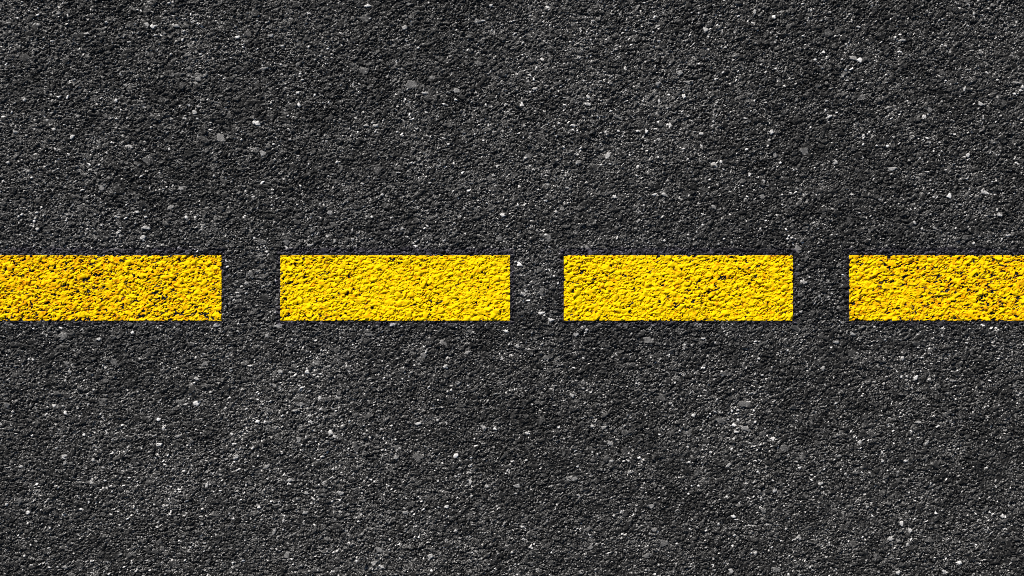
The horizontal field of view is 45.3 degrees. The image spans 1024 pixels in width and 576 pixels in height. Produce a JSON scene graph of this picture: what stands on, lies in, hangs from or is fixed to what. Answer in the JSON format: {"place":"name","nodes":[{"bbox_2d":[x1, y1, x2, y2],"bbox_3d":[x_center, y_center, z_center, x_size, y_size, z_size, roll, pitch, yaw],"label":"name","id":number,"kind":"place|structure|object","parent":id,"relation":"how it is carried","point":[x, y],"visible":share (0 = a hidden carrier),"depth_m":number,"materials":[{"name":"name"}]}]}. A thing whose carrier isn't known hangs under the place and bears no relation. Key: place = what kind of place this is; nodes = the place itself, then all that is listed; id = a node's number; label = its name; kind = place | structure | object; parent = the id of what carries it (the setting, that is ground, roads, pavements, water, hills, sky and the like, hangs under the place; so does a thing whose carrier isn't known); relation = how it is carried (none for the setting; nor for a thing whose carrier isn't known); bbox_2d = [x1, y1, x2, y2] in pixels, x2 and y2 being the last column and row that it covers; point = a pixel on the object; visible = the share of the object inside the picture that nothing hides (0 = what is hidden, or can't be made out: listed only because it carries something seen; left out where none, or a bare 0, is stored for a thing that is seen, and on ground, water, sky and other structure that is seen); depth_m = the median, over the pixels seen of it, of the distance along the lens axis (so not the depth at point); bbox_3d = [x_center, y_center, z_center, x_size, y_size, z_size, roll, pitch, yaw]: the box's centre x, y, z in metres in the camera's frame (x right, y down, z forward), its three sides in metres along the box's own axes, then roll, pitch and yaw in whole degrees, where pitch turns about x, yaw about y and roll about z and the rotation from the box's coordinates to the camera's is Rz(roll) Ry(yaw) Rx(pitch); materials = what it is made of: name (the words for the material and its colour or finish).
{"place":"outdoors","nodes":[
{"label":"outdoors","id":0,"kind":"place"},
{"bbox_2d":[0,0,1023,575],"bbox_3d":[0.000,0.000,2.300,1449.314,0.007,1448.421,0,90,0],"label":"road","id":1,"kind":"structure","parent":0,"point":[250,142],"depth_m":2.30,"materials":[{"name":"black asphalt"}]},
{"bbox_2d":[0,255,221,320],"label":"road marking dash","id":2,"kind":"object","parent":1,"relation":"on","point":[182,291],"visible":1,"depth_m":2.30,"materials":[{"name":"yellow paint"}]},
{"bbox_2d":[280,255,509,320],"bbox_3d":[-0.219,0.000,2.300,0.431,0.007,0.122,0,90,0],"label":"road marking dash","id":3,"kind":"object","parent":1,"relation":"on","point":[323,288],"visible":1,"depth_m":2.30,"materials":[{"name":"yellow paint"}]},
{"bbox_2d":[564,255,792,320],"bbox_3d":[0.312,0.000,2.300,0.430,0.007,0.122,0,90,0],"label":"road marking dash","id":4,"kind":"object","parent":1,"relation":"on","point":[772,270],"visible":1,"depth_m":2.30,"materials":[{"name":"yellow paint"}]},
{"bbox_2d":[849,255,1023,320],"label":"road marking dash","id":5,"kind":"object","parent":1,"relation":"on","point":[870,285],"visible":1,"depth_m":2.30,"materials":[{"name":"yellow paint"}]}
]}

